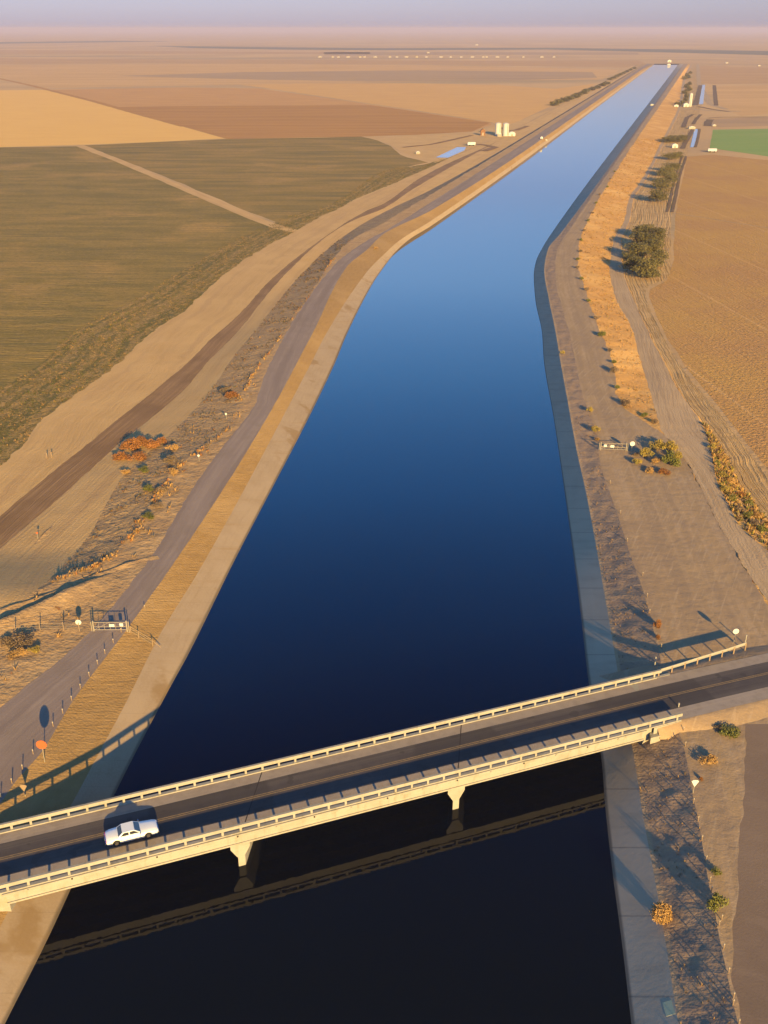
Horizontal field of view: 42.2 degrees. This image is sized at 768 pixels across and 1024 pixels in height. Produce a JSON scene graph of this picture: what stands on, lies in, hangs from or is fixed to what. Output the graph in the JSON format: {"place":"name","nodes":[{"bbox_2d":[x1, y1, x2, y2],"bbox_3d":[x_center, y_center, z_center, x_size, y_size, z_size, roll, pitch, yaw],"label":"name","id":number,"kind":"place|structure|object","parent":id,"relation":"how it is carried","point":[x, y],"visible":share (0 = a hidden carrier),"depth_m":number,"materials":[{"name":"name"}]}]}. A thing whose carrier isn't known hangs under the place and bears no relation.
{"place":"outdoors","nodes":[
{"label":"outdoors","id":0,"kind":"place"},
{"bbox_2d":[34,526,52,543],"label":"earth berm","id":1,"kind":"structure","parent":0,"point":[46,532],"depth_m":173.66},
{"bbox_2d":[0,573,122,652],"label":"earth berm","id":2,"kind":"structure","parent":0,"point":[45,610],"depth_m":147.33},
{"bbox_2d":[0,636,16,647],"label":"shrub","id":3,"kind":"object","parent":2,"relation":"on","point":[5,640],"visible":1,"depth_m":138.15,"materials":[{"name":"brown plant"}]},
{"bbox_2d":[0,41,155,43],"bbox_3d":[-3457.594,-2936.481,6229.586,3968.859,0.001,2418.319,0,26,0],"label":"far dark field","id":4,"kind":"structure","parent":0,"point":[70,42],"depth_m":6383.01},
{"bbox_2d":[0,555,158,615],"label":"earth berm","id":5,"kind":"structure","parent":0,"point":[32,602],"depth_m":152.57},
{"bbox_2d":[0,78,181,126],"bbox_3d":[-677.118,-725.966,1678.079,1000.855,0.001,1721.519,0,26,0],"label":"dirt road","id":6,"kind":"structure","parent":0,"point":[101,103],"depth_m":1249.46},
{"bbox_2d":[0,90,222,146],"bbox_3d":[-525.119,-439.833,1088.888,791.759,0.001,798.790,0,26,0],"label":"field","id":7,"kind":"structure","parent":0,"point":[38,118],"depth_m":923.74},
{"bbox_2d":[0,146,269,389],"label":"field green","id":8,"kind":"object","parent":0,"point":[86,237],"depth_m":421.84,"materials":[{"name":"plant"}]},
{"bbox_2d":[0,50,369,53],"bbox_3d":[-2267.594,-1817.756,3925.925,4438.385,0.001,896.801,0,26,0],"label":"field","id":9,"kind":"structure","parent":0,"point":[88,52],"depth_m":3705.49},
{"bbox_2d":[77,145,299,231],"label":"field path","id":10,"kind":"structure","parent":0,"point":[217,202],"depth_m":536.91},
{"bbox_2d":[85,137,427,224],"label":"field green","id":11,"kind":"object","parent":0,"point":[275,179],"depth_m":642.25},
{"bbox_2d":[0,159,445,464],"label":"field edge weeds","id":12,"kind":"object","parent":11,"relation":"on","point":[22,401],"visible":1,"depth_m":316.67,"materials":[{"name":"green plant"}]},
{"bbox_2d":[54,87,491,138],"bbox_3d":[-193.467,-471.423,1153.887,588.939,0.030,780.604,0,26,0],"label":"field","id":13,"kind":"structure","parent":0,"point":[247,122],"depth_m":1030.90,"materials":[{"name":"soil"}]},
{"bbox_2d":[0,64,619,87],"bbox_3d":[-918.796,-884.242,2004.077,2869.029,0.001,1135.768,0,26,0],"label":"far pink field","id":14,"kind":"structure","parent":0,"point":[73,76],"depth_m":2067.43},
{"bbox_2d":[0,65,636,465],"bbox_3d":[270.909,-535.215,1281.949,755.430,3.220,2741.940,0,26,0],"label":"weedy field margin","id":15,"kind":"object","parent":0,"point":[74,383],"visible":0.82,"depth_m":287.54,"materials":[{"name":"plant"}]},
{"bbox_2d":[0,64,640,515],"bbox_3d":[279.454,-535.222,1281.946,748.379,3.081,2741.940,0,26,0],"label":"dirt track wide","id":16,"kind":"object","parent":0,"point":[136,376],"visible":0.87,"depth_m":270.84,"materials":[{"name":"soil"}]},
{"bbox_2d":[0,64,641,547],"bbox_3d":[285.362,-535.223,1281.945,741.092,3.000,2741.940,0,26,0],"label":"brown road","id":17,"kind":"structure","parent":0,"point":[20,514],"depth_m":224.20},
{"bbox_2d":[0,64,642,618],"bbox_3d":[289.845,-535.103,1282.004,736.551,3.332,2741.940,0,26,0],"label":"dirt verge","id":18,"kind":"structure","parent":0,"point":[28,564],"depth_m":199.50,"materials":[{"name":"soil"}]},
{"bbox_2d":[112,451,130,460],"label":"shrub","id":19,"kind":"object","parent":18,"relation":"on","point":[122,456],"visible":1,"depth_m":203.26,"materials":[{"name":"orange plant"}]},
{"bbox_2d":[118,437,139,450],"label":"shrub","id":20,"kind":"object","parent":18,"relation":"on","point":[127,445],"visible":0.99,"depth_m":207.95,"materials":[{"name":"orange plant"}]},
{"bbox_2d":[134,435,148,448],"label":"shrub","id":21,"kind":"object","parent":18,"relation":"on","point":[141,440],"visible":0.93,"depth_m":208.43,"materials":[{"name":"orange plant"}]},
{"bbox_2d":[144,438,159,448],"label":"shrub","id":22,"kind":"object","parent":18,"relation":"on","point":[152,444],"visible":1,"depth_m":207.23,"materials":[{"name":"orange plant"}]},
{"bbox_2d":[1,64,643,618],"bbox_3d":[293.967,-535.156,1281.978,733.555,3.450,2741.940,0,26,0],"label":"weedy slope","id":23,"kind":"structure","parent":0,"point":[115,528],"depth_m":216.84,"materials":[{"name":"soil"}]},
{"bbox_2d":[126,451,146,460],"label":"shrub","id":24,"kind":"object","parent":23,"relation":"on","point":[138,455],"visible":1,"depth_m":202.20,"materials":[{"name":"orange plant"}]},
{"bbox_2d":[162,454,178,462],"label":"shrub","id":25,"kind":"object","parent":23,"relation":"on","point":[172,458],"visible":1,"depth_m":196.64,"materials":[{"name":"brown plant"}]},
{"bbox_2d":[51,257,334,581],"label":"slope top weeds","id":26,"kind":"object","parent":23,"relation":"on","point":[136,529],"visible":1,"depth_m":182.40,"materials":[{"name":"brown plant"}]},
{"bbox_2d":[65,240,348,569],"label":"bank weeds","id":27,"kind":"object","parent":23,"relation":"on","point":[320,269],"visible":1,"depth_m":252.93,"materials":[{"name":"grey plant"}]},
{"bbox_2d":[0,58,644,67],"bbox_3d":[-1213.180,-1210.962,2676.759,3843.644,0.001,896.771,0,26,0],"label":"far brown field","id":28,"kind":"structure","parent":0,"point":[621,64],"depth_m":2615.67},
{"bbox_2d":[0,64,645,707],"bbox_3d":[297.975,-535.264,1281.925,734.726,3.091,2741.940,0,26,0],"label":"road shoulder","id":29,"kind":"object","parent":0,"point":[32,666],"visible":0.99,"depth_m":164.23},
{"bbox_2d":[6,649,20,659],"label":"shrub","id":30,"kind":"object","parent":29,"relation":"on","point":[13,652],"visible":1,"depth_m":135.72,"materials":[{"name":"orange plant"}]},
{"bbox_2d":[11,632,34,649],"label":"shrub","id":31,"kind":"object","parent":29,"relation":"on","point":[25,640],"visible":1,"depth_m":138.28,"materials":[{"name":"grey plant"}]},
{"bbox_2d":[27,645,39,652],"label":"shrub","id":32,"kind":"object","parent":29,"relation":"on","point":[36,649],"visible":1,"depth_m":136.52,"materials":[{"name":"yellow plant"}]},
{"bbox_2d":[0,622,79,631],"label":"wire fence","id":33,"kind":"object","parent":29,"relation":"on","point":[14,625],"visible":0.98,"depth_m":141.21,"materials":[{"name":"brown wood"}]},
{"bbox_2d":[0,380,256,679],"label":"shoulder weeds","id":34,"kind":"object","parent":29,"relation":"on","point":[135,554],"visible":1,"depth_m":175.68,"materials":[{"name":"brown plant"}]},
{"bbox_2d":[224,391,238,398],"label":"shrub","id":35,"kind":"object","parent":29,"relation":"on","point":[230,393],"visible":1,"depth_m":232.06,"materials":[{"name":"orange plant"}]},
{"bbox_2d":[0,64,648,802],"bbox_3d":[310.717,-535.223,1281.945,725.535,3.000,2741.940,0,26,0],"label":"service road","id":36,"kind":"structure","parent":0,"point":[30,712],"depth_m":162.65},
{"bbox_2d":[90,620,129,632],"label":"gate","id":37,"kind":"structure","parent":36,"relation":"on","point":[115,626],"depth_m":141.07,"materials":[{"name":"metal"}]},
{"bbox_2d":[0,64,651,925],"bbox_3d":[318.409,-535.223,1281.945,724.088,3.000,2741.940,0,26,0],"label":"grass slope","id":38,"kind":"structure","parent":0,"point":[58,776],"depth_m":142.74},
{"bbox_2d":[36,740,46,761],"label":"warning sign","id":39,"kind":"object","parent":38,"relation":"on","point":[41,744],"visible":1,"depth_m":115.57,"materials":[{"name":"metal"}]},
{"bbox_2d":[0,64,653,1023],"bbox_3d":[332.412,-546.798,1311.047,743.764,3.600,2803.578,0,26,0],"label":"canal lining","id":40,"kind":"object","parent":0,"point":[26,926],"visible":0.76,"depth_m":146.60,"materials":[{"name":"concrete"}]},
{"bbox_2d":[5,64,677,1023],"bbox_3d":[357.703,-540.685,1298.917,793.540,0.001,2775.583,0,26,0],"label":"canal water","id":41,"kind":"structure","parent":0,"point":[405,558],"depth_m":135.42,"materials":[{"name":"liquid"}]},
{"bbox_2d":[130,70,596,80],"bbox_3d":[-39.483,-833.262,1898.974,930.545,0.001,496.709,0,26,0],"label":"far grey field","id":42,"kind":"structure","parent":0,"point":[416,75],"depth_m":1889.53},
{"bbox_2d":[0,31,767,475],"bbox_3d":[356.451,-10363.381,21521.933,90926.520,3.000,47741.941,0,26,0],"label":"ground","id":43,"kind":"structure","parent":0,"point":[502,39],"depth_m":4470.91,"materials":[{"name":"soil"}]},
{"bbox_2d":[247,83,596,126],"bbox_3d":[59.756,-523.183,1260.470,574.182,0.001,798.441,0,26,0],"label":"field","id":44,"kind":"structure","parent":43,"relation":"on","point":[501,104],"depth_m":1304.75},
{"bbox_2d":[370,110,549,162],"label":"yard","id":45,"kind":"structure","parent":43,"relation":"on","point":[431,153],"depth_m":784.28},
{"bbox_2d":[495,122,500,135],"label":"silo","id":46,"kind":"object","parent":45,"relation":"on","point":[497,127],"visible":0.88,"depth_m":823.55,"materials":[{"name":"metal"}]},
{"bbox_2d":[503,122,508,135],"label":"silo","id":47,"kind":"object","parent":45,"relation":"on","point":[506,129],"visible":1,"depth_m":821.82,"materials":[{"name":"metal"}]},
{"bbox_2d":[680,129,694,148],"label":"dark ditch","id":48,"kind":"object","parent":43,"relation":"on","point":[684,144],"visible":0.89,"depth_m":790.15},
{"bbox_2d":[681,114,694,126],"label":"dark ditch","id":49,"kind":"object","parent":43,"relation":"on","point":[685,121],"visible":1,"depth_m":956.40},
{"bbox_2d":[693,85,701,104],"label":"dark ditch","id":50,"kind":"object","parent":43,"relation":"on","point":[697,97],"visible":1,"depth_m":1322.46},
{"bbox_2d":[694,129,700,146],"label":"dark ditch","id":51,"kind":"object","parent":43,"relation":"on","point":[697,138],"visible":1,"depth_m":804.45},
{"bbox_2d":[649,155,767,468],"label":"field harrowed","id":52,"kind":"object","parent":43,"relation":"on","point":[709,298],"visible":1,"depth_m":339.35,"materials":[{"name":"soil"}]},
{"bbox_2d":[712,85,717,105],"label":"dark ditch","id":53,"kind":"object","parent":43,"relation":"on","point":[715,98],"visible":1,"depth_m":1302.96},
{"bbox_2d":[710,129,767,155],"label":"field","id":54,"kind":"structure","parent":43,"relation":"on","point":[752,141],"depth_m":791.44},
{"bbox_2d":[0,662,767,876],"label":"road","id":55,"kind":"structure","parent":0,"point":[44,857],"depth_m":113.95,"materials":[{"name":"asphalt"}]},
{"bbox_2d":[104,819,158,845],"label":"car","id":56,"kind":"object","parent":55,"relation":"on","point":[124,832],"visible":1,"depth_m":103.66,"materials":[{"name":"white paint"}]},
{"bbox_2d":[0,672,767,859],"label":"road centre line","id":57,"kind":"object","parent":55,"relation":"on","point":[384,765],"visible":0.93,"depth_m":114.41,"materials":[{"name":"yellow paint"}]},
{"bbox_2d":[0,653,767,889],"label":"road shoulder paving","id":58,"kind":"structure","parent":0,"point":[714,705],"depth_m":114.58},
{"bbox_2d":[0,0,767,30],"label":"sky","id":59,"kind":"structure","parent":0,"point":[15,15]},
{"bbox_2d":[406,135,472,146],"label":"yard track","id":60,"kind":"structure","parent":0,"point":[442,141],"depth_m":782.76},
{"bbox_2d":[437,147,465,157],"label":"pond water","id":61,"kind":"structure","parent":0,"point":[452,152],"depth_m":713.92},
{"bbox_2d":[165,46,767,54],"bbox_3d":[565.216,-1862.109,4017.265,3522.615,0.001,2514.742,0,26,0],"label":"far dark field","id":62,"kind":"structure","parent":0,"point":[639,50],"depth_m":4239.99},
{"bbox_2d":[324,52,638,54],"bbox_3d":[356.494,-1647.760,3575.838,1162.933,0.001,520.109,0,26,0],"label":"far grey field","id":63,"kind":"structure","parent":0,"point":[478,53],"depth_m":3556.06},
{"bbox_2d":[475,144,498,150],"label":"yard track","id":64,"kind":"structure","parent":0,"point":[491,148],"depth_m":743.22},
{"bbox_2d":[534,64,682,1023],"bbox_3d":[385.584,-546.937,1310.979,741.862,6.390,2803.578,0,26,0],"label":"canal lining","id":65,"kind":"object","parent":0,"point":[648,978],"visible":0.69,"depth_m":121.13,"materials":[{"name":"concrete"}]},
{"bbox_2d":[649,901,673,924],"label":"tumbleweed","id":66,"kind":"object","parent":65,"relation":"on","point":[665,918],"visible":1,"depth_m":97.28,"materials":[{"name":"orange plant"}]},
{"bbox_2d":[544,64,737,1023],"bbox_3d":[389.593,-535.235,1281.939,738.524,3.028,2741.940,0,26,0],"label":"bank slope","id":67,"kind":"structure","parent":0,"point":[693,945],"depth_m":114.54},
{"bbox_2d":[571,416,729,1023],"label":"bank weeds","id":68,"kind":"object","parent":67,"relation":"on","point":[662,751],"visible":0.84,"depth_m":114.75,"materials":[{"name":"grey plant"}]},
{"bbox_2d":[555,64,746,1023],"bbox_3d":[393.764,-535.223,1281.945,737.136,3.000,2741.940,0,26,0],"label":"service road","id":69,"kind":"structure","parent":0,"point":[719,793],"depth_m":151.11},
{"bbox_2d":[599,442,627,450],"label":"gate","id":70,"kind":"structure","parent":69,"relation":"on","point":[611,446],"depth_m":201.61,"materials":[{"name":"metal"}]},
{"bbox_2d":[698,754,717,764],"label":"shrub","id":71,"kind":"object","parent":69,"relation":"on","point":[711,758],"visible":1,"depth_m":115.84,"materials":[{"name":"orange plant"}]},
{"bbox_2d":[710,866,721,875],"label":"shrub","id":72,"kind":"object","parent":69,"relation":"on","point":[715,872],"visible":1,"depth_m":100.55,"materials":[{"name":"green plant"}]},
{"bbox_2d":[706,892,729,912],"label":"shrub","id":73,"kind":"object","parent":69,"relation":"on","point":[717,900],"visible":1,"depth_m":96.35,"materials":[{"name":"green plant"}]},
{"bbox_2d":[718,722,740,738],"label":"shrub","id":74,"kind":"object","parent":69,"relation":"on","point":[733,733],"visible":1,"depth_m":120.48,"materials":[{"name":"green plant"}]},
{"bbox_2d":[663,1000,674,1015],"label":"gauge plate","id":75,"kind":"object","parent":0,"point":[668,1008],"visible":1,"depth_m":89.55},
{"bbox_2d":[573,64,767,723],"bbox_3d":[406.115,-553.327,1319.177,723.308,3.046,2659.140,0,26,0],"label":"dirt apron","id":76,"kind":"object","parent":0,"point":[727,597],"visible":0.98,"depth_m":166.45,"materials":[{"name":"soil"}]},
{"bbox_2d":[639,447,654,456],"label":"shrub","id":77,"kind":"object","parent":76,"relation":"on","point":[644,452],"visible":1,"depth_m":197.87,"materials":[{"name":"yellow plant"}]},
{"bbox_2d":[648,439,666,449],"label":"shrub","id":78,"kind":"object","parent":76,"relation":"on","point":[657,444],"visible":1,"depth_m":201.67,"materials":[{"name":"yellow plant"}]},
{"bbox_2d":[659,468,671,474],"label":"shrub","id":79,"kind":"object","parent":76,"relation":"on","point":[661,471],"visible":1,"depth_m":190.99,"materials":[{"name":"brown plant"}]},
{"bbox_2d":[661,440,677,451],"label":"shrub","id":80,"kind":"object","parent":76,"relation":"on","point":[671,445],"visible":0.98,"depth_m":200.60,"materials":[{"name":"yellow plant"}]},
{"bbox_2d":[661,450,681,466],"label":"shrub","id":81,"kind":"object","parent":76,"relation":"on","point":[668,457],"visible":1,"depth_m":194.20,"materials":[{"name":"green plant"}]},
{"bbox_2d":[578,64,767,604],"bbox_3d":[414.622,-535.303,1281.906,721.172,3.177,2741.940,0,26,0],"label":"golden grass slope","id":82,"kind":"structure","parent":0,"point":[658,123],"depth_m":373.21,"materials":[{"name":"plant"}]},
{"bbox_2d":[579,138,660,418],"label":"golden grass","id":83,"kind":"structure","parent":82,"relation":"on","point":[625,191],"depth_m":422.77,"materials":[{"name":"yellow plant"}]},
{"bbox_2d":[666,156,682,211],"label":"dark ditch","id":84,"kind":"object","parent":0,"point":[670,200],"visible":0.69,"depth_m":529.61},
{"bbox_2d":[670,156,686,211],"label":"dark ditch","id":85,"kind":"object","parent":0,"point":[676,190],"visible":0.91,"depth_m":556.15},
{"bbox_2d":[600,645,767,738],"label":"road embankment","id":86,"kind":"structure","parent":0,"point":[745,713],"depth_m":124.36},
{"bbox_2d":[658,642,746,675],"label":"guard rail","id":87,"kind":"object","parent":86,"relation":"on","point":[733,648],"visible":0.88,"depth_m":133.25,"materials":[{"name":"metal"}]},
{"bbox_2d":[609,64,767,600],"bbox_3d":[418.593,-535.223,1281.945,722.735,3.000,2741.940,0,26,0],"label":"field track","id":88,"kind":"structure","parent":0,"point":[681,425],"depth_m":221.49,"materials":[{"name":"soil"}]},
{"bbox_2d":[690,129,697,146],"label":"ditch water","id":89,"kind":"structure","parent":0,"point":[694,137],"depth_m":812.35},
{"bbox_2d":[622,64,767,518],"bbox_3d":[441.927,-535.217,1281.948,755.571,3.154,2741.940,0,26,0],"label":"furrowed margin","id":90,"kind":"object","parent":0,"point":[752,477],"visible":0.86,"depth_m":323.29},
{"bbox_2d":[619,253,645,271],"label":"tree","id":91,"kind":"object","parent":90,"relation":"on","point":[632,258],"visible":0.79,"depth_m":361.92,"materials":[{"name":"green plant"}]},
{"bbox_2d":[622,241,649,257],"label":"tree","id":92,"kind":"object","parent":90,"relation":"on","point":[637,248],"visible":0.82,"depth_m":381.53,"materials":[{"name":"green plant"}]},
{"bbox_2d":[631,223,654,236],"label":"tree","id":93,"kind":"object","parent":90,"relation":"on","point":[640,228],"visible":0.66,"depth_m":420.33,"materials":[{"name":"green plant"}]},
{"bbox_2d":[628,231,659,244],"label":"tree","id":94,"kind":"object","parent":90,"relation":"on","point":[643,236],"visible":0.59,"depth_m":401.24,"materials":[{"name":"green plant"}]},
{"bbox_2d":[630,258,663,277],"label":"tree","id":95,"kind":"object","parent":90,"relation":"on","point":[646,269],"visible":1,"depth_m":352.82,"materials":[{"name":"green plant"}]},
{"bbox_2d":[642,238,666,253],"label":"tree","id":96,"kind":"object","parent":90,"relation":"on","point":[652,247],"visible":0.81,"depth_m":388.66,"materials":[{"name":"green plant"}]},
{"bbox_2d":[645,227,667,240],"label":"tree","id":97,"kind":"object","parent":90,"relation":"on","point":[659,230],"visible":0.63,"depth_m":413.14,"materials":[{"name":"green plant"}]},
{"bbox_2d":[646,250,668,266],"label":"tree","id":98,"kind":"object","parent":90,"relation":"on","point":[658,254],"visible":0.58,"depth_m":368.26,"materials":[{"name":"green plant"}]},
{"bbox_2d":[647,188,671,201],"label":"bushy tree","id":99,"kind":"object","parent":90,"relation":"on","point":[659,195],"visible":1,"depth_m":507.15,"materials":[{"name":"green plant"}]},
{"bbox_2d":[650,177,674,189],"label":"bushy tree","id":100,"kind":"object","parent":90,"relation":"on","point":[659,184],"visible":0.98,"depth_m":550.09,"materials":[{"name":"green plant"}]},
{"bbox_2d":[656,165,675,175],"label":"bushy tree","id":101,"kind":"object","parent":90,"relation":"on","point":[667,168],"visible":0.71,"depth_m":599.45,"materials":[{"name":"green plant"}]},
{"bbox_2d":[660,137,675,142],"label":"bushy tree","id":102,"kind":"object","parent":90,"relation":"on","point":[667,139],"visible":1,"depth_m":775.00,"materials":[{"name":"green plant"}]},
{"bbox_2d":[660,171,678,182],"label":"bushy tree","id":103,"kind":"object","parent":90,"relation":"on","point":[671,176],"visible":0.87,"depth_m":568.85,"materials":[{"name":"green plant"}]},
{"bbox_2d":[661,152,680,159],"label":"bushy tree","id":104,"kind":"object","parent":90,"relation":"on","point":[670,156],"visible":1,"depth_m":673.43,"materials":[{"name":"green plant"}]},
{"bbox_2d":[662,163,682,170],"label":"bushy tree","id":105,"kind":"object","parent":90,"relation":"on","point":[676,166],"visible":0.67,"depth_m":614.72,"materials":[{"name":"green plant"}]},
{"bbox_2d":[666,135,684,141],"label":"bushy tree","id":106,"kind":"object","parent":90,"relation":"on","point":[677,138],"visible":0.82,"depth_m":781.81,"materials":[{"name":"green plant"}]},
{"bbox_2d":[621,64,767,549],"bbox_3d":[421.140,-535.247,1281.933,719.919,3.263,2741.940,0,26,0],"label":"scrub strip","id":107,"kind":"object","parent":90,"relation":"on","point":[742,525],"visible":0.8,"depth_m":187.83,"materials":[{"name":"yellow plant"}]},
{"bbox_2d":[700,421,767,549],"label":"strip grass","id":108,"kind":"structure","parent":107,"relation":"on","point":[733,505],"depth_m":188.37,"materials":[{"name":"yellow plant"}]},
{"bbox_2d":[699,85,704,103],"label":"ditch water","id":109,"kind":"structure","parent":0,"point":[702,95],"depth_m":1323.13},
{"bbox_2d":[696,64,726,108],"bbox_3d":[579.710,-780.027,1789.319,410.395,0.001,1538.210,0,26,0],"label":"track","id":110,"kind":"structure","parent":0,"point":[707,98],"depth_m":1364.47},
{"bbox_2d":[700,66,767,83],"bbox_3d":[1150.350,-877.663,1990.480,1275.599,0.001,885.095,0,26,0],"label":"field","id":111,"kind":"structure","parent":0,"point":[729,75],"depth_m":1890.24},
{"bbox_2d":[711,117,767,126],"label":"grey field east","id":112,"kind":"structure","parent":0,"point":[745,121],"depth_m":942.97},
{"bbox_2d":[717,85,767,115],"bbox_3d":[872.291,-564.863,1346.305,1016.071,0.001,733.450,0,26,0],"label":"pink field east","id":113,"kind":"structure","parent":0,"point":[746,100],"depth_m":1249.46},
{"bbox_2d":[731,724,767,1023],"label":"old pavement","id":114,"kind":"structure","parent":0,"point":[749,975],"depth_m":98.63,"materials":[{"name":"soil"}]},
{"label":"canal bed","id":115,"kind":"structure","parent":0,"visible":0},
{"bbox_2d":[0,669,682,910],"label":"bridge","id":116,"kind":"structure","parent":115,"relation":"on","point":[239,842],"depth_m":109.85,"materials":[{"name":"concrete"}]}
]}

